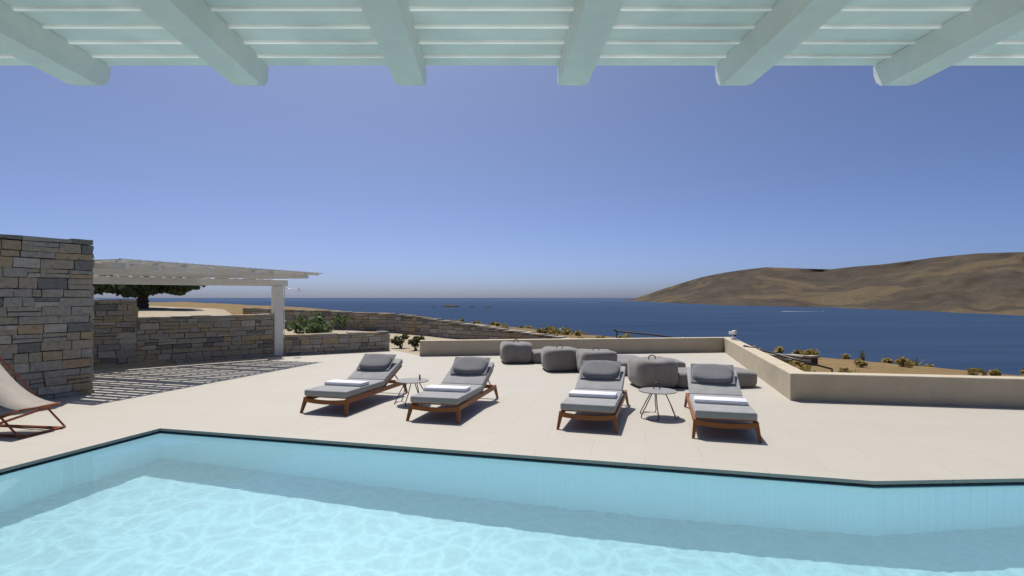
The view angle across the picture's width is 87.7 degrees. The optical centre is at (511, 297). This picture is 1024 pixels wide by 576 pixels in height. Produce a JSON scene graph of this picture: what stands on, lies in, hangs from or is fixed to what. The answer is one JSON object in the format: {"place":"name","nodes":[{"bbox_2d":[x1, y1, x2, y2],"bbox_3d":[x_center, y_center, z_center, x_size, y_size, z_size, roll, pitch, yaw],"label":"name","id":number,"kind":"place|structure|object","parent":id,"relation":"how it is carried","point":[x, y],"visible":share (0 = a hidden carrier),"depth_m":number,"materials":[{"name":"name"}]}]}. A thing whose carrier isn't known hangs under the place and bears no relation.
{"place":"outdoors","nodes":[
{"label":"outdoors","id":0,"kind":"place"},
{"bbox_2d":[243,308,396,332],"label":"stone wall","id":1,"kind":"structure","parent":0,"point":[371,321],"depth_m":29.94,"materials":[{"name":"grey stone"}]},
{"bbox_2d":[394,314,569,339],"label":"stone wall","id":2,"kind":"structure","parent":0,"point":[419,325],"depth_m":26.84,"materials":[{"name":"grey stone"}]},
{"bbox_2d":[0,350,1023,484],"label":"deck terrace","id":3,"kind":"structure","parent":0,"point":[844,442],"depth_m":7.36,"materials":[{"name":"concrete"}]},
{"bbox_2d":[0,356,65,438],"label":"deck chair","id":4,"kind":"object","parent":3,"relation":"on","point":[14,395],"visible":1,"depth_m":7.05,"materials":[{"name":"beige fabric"}]},
{"bbox_2d":[0,234,94,406],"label":"tall stone wall","id":5,"kind":"structure","parent":3,"relation":"on","point":[46,318],"depth_m":9.13,"materials":[{"name":"grey stone"}]},
{"bbox_2d":[137,314,273,363],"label":"stone wall","id":6,"kind":"structure","parent":3,"relation":"on","point":[186,339],"depth_m":14.63,"materials":[{"name":"grey stone"}]},
{"bbox_2d":[92,258,320,355],"bbox_3d":[-8.951,0.519,13.555,5.432,2.482,6.471,0,0,16],"label":"pergola","id":7,"kind":"object","parent":3,"relation":"on","point":[124,271],"visible":0.81,"depth_m":13.61,"materials":[{"name":"white paint"}]},
{"bbox_2d":[284,286,299,336],"bbox_3d":[-6.679,0.691,16.314,0.227,2.118,0.560,0,0,45],"label":"outdoor shower","id":8,"kind":"object","parent":7,"relation":"attached to","point":[284,306],"visible":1,"depth_m":16.17,"materials":[{"name":"silver metal"}]},
{"bbox_2d":[300,354,407,415],"bbox_3d":[-2.569,1.383,8.957,0.802,0.735,2.027,0,0,15],"label":"sun lounger","id":9,"kind":"object","parent":3,"relation":"on","point":[372,374],"visible":0.99,"depth_m":8.69,"materials":[{"name":"grey fabric"}]},
{"bbox_2d":[394,374,428,406],"bbox_3d":[-1.641,1.514,8.791,0.591,0.492,0.582,0,0,-17],"label":"side table","id":10,"kind":"object","parent":3,"relation":"on","point":[410,381],"visible":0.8,"depth_m":8.78,"materials":[{"name":"metal"}]},
{"bbox_2d":[406,357,498,423],"bbox_3d":[-0.870,1.381,8.446,0.802,0.737,2.027,0,0,14],"label":"sun lounger","id":11,"kind":"object","parent":3,"relation":"on","point":[465,379],"visible":1,"depth_m":8.19,"materials":[{"name":"grey fabric"}]},
{"bbox_2d":[0,431,1023,484],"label":"pool coping","id":12,"kind":"object","parent":3,"relation":"in","point":[496,456],"visible":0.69,"depth_m":5.88,"materials":[{"name":"stone"}]},
{"bbox_2d":[0,432,1023,575],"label":"pool water","id":13,"kind":"structure","parent":12,"relation":"in","point":[168,504],"depth_m":4.38,"materials":[{"name":"blue liquid"}]},
{"bbox_2d":[500,339,579,363],"bbox_3d":[0.907,1.454,14.585,2.469,0.648,0.920,0,0,-6],"label":"bean bag","id":14,"kind":"object","parent":3,"relation":"on","point":[514,352],"visible":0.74,"depth_m":14.09,"materials":[{"name":"grey fabric"}]},
{"bbox_2d":[541,344,636,371],"bbox_3d":[1.952,1.449,13.029,2.465,0.640,0.921,0,0,-6],"label":"bean bag","id":15,"kind":"object","parent":3,"relation":"on","point":[559,358],"visible":0.59,"depth_m":12.54,"materials":[{"name":"grey fabric"}]},
{"bbox_2d":[556,360,628,433],"bbox_3d":[1.256,1.380,7.927,0.802,0.740,2.027,0,0,16],"label":"sun lounger","id":16,"kind":"object","parent":3,"relation":"on","point":[599,386],"visible":1,"depth_m":7.59,"materials":[{"name":"grey fabric"}]},
{"bbox_2d":[576,347,685,374],"bbox_3d":[2.736,1.453,12.373,2.463,0.646,0.930,0,0,-6],"label":"bean bag","id":17,"kind":"object","parent":3,"relation":"on","point":[598,354],"visible":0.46,"depth_m":11.97,"materials":[{"name":"grey fabric"}]},
{"bbox_2d":[639,382,678,420],"bbox_3d":[2.158,1.514,7.843,0.582,0.492,0.591,0,0,10],"label":"side table","id":18,"kind":"object","parent":3,"relation":"on","point":[655,390],"visible":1,"depth_m":7.76,"materials":[{"name":"metal"}]},
{"bbox_2d":[626,355,756,387],"bbox_3d":[3.574,1.457,10.667,2.462,0.655,0.922,0,0,-6],"label":"bean bag","id":19,"kind":"object","parent":3,"relation":"on","point":[646,372],"visible":0.74,"depth_m":10.22,"materials":[{"name":"grey fabric"}]},
{"bbox_2d":[684,364,761,442],"bbox_3d":[2.884,1.381,7.490,0.802,0.738,2.027,0,0,15],"label":"sun lounger","id":20,"kind":"object","parent":3,"relation":"on","point":[715,393],"visible":1,"depth_m":7.14,"materials":[{"name":"grey fabric"}]},
{"bbox_2d":[0,0,1023,85],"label":"pergola","id":21,"kind":"object","parent":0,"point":[407,42],"visible":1,"depth_m":1.88,"materials":[{"name":"white paint"}]},
{"bbox_2d":[0,66,1023,297],"label":"sky","id":22,"kind":"structure","parent":0,"point":[471,181],"materials":[{"name":"blue"}]},
{"bbox_2d":[93,298,1023,375],"bbox_3d":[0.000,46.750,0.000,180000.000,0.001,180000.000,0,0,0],"label":"sea water","id":23,"kind":"structure","parent":0,"point":[960,341],"depth_m":1001.35,"materials":[{"name":"blue liquid"}]},
{"bbox_2d":[432,305,490,307],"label":"distant islands","id":24,"kind":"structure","parent":23,"relation":"on","point":[458,306],"depth_m":2648.32,"materials":[{"name":"stone"}]},
{"bbox_2d":[93,302,1023,376],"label":"terrain","id":25,"kind":"structure","parent":0,"point":[154,309],"depth_m":23.01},
{"bbox_2d":[92,299,137,365],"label":"stone wall","id":26,"kind":"structure","parent":25,"relation":"on","point":[115,330],"depth_m":13.28,"materials":[{"name":"grey stone"}]},
{"bbox_2d":[93,275,206,308],"bbox_3d":[-17.131,-0.358,24.944,5.385,2.540,3.741,0,0,-20],"label":"olive tree","id":27,"kind":"object","parent":25,"relation":"on","point":[142,293],"visible":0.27,"depth_m":24.08,"materials":[{"name":"green plant"}]},
{"bbox_2d":[287,312,350,333],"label":"shrubs","id":28,"kind":"object","parent":25,"relation":"on","point":[313,325],"visible":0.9,"depth_m":21.63,"materials":[{"name":"green plant"}]},
{"bbox_2d":[283,331,389,355],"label":"low stone wall","id":29,"kind":"structure","parent":25,"relation":"on","point":[314,343],"depth_m":16.78,"materials":[{"name":"grey stone"}]},
{"bbox_2d":[390,334,409,347],"bbox_3d":[-4.056,1.608,19.330,0.628,0.569,0.668,0,0,0],"label":"shrub","id":30,"kind":"object","parent":25,"relation":"on","point":[397,340],"visible":0.99,"depth_m":19.20,"materials":[{"name":"green plant"}]},
{"bbox_2d":[408,335,424,349],"bbox_3d":[-3.358,1.605,18.609,0.416,0.578,0.706,0,0,29],"label":"shrub","id":31,"kind":"object","parent":25,"relation":"on","point":[414,341],"visible":0.96,"depth_m":18.58,"materials":[{"name":"green plant"}]},
{"bbox_2d":[420,337,1023,407],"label":"parapet wall","id":32,"kind":"structure","parent":25,"relation":"on","point":[790,382],"depth_m":9.01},
{"bbox_2d":[613,329,832,371],"bbox_3d":[6.641,1.995,16.045,2.891,1.693,8.684,0,0,-22],"label":"hand rail","id":33,"kind":"object","parent":32,"relation":"on","point":[783,356],"visible":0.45,"depth_m":13.31,"materials":[{"name":"metal"}]},
{"bbox_2d":[729,330,736,339],"bbox_3d":[6.785,1.140,16.282,0.205,0.300,0.437,0,0,5],"label":"security camera","id":34,"kind":"object","parent":32,"relation":"on","point":[733,332],"visible":1,"depth_m":16.29,"materials":[{"name":"white plastic"}]},
{"bbox_2d":[434,317,1023,375],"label":"dry scrub","id":35,"kind":"object","parent":25,"relation":"on","point":[905,362],"visible":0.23,"depth_m":25.80,"materials":[{"name":"brown plant"}]},
{"bbox_2d":[626,336,924,372],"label":"shrubs","id":36,"kind":"object","parent":25,"relation":"on","point":[863,358],"visible":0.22,"depth_m":26.61,"materials":[{"name":"green plant"}]},
{"bbox_2d":[767,353,819,365],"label":"retaining wall","id":37,"kind":"structure","parent":25,"relation":"on","point":[811,358],"depth_m":21.28,"materials":[{"name":"grey stone"}]},
{"bbox_2d":[621,252,1023,315],"bbox_3d":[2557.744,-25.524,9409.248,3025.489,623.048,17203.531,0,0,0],"label":"headland","id":38,"kind":"structure","parent":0,"point":[985,283],"depth_m":2686.36,"materials":[{"name":"brown soil"}]}
]}

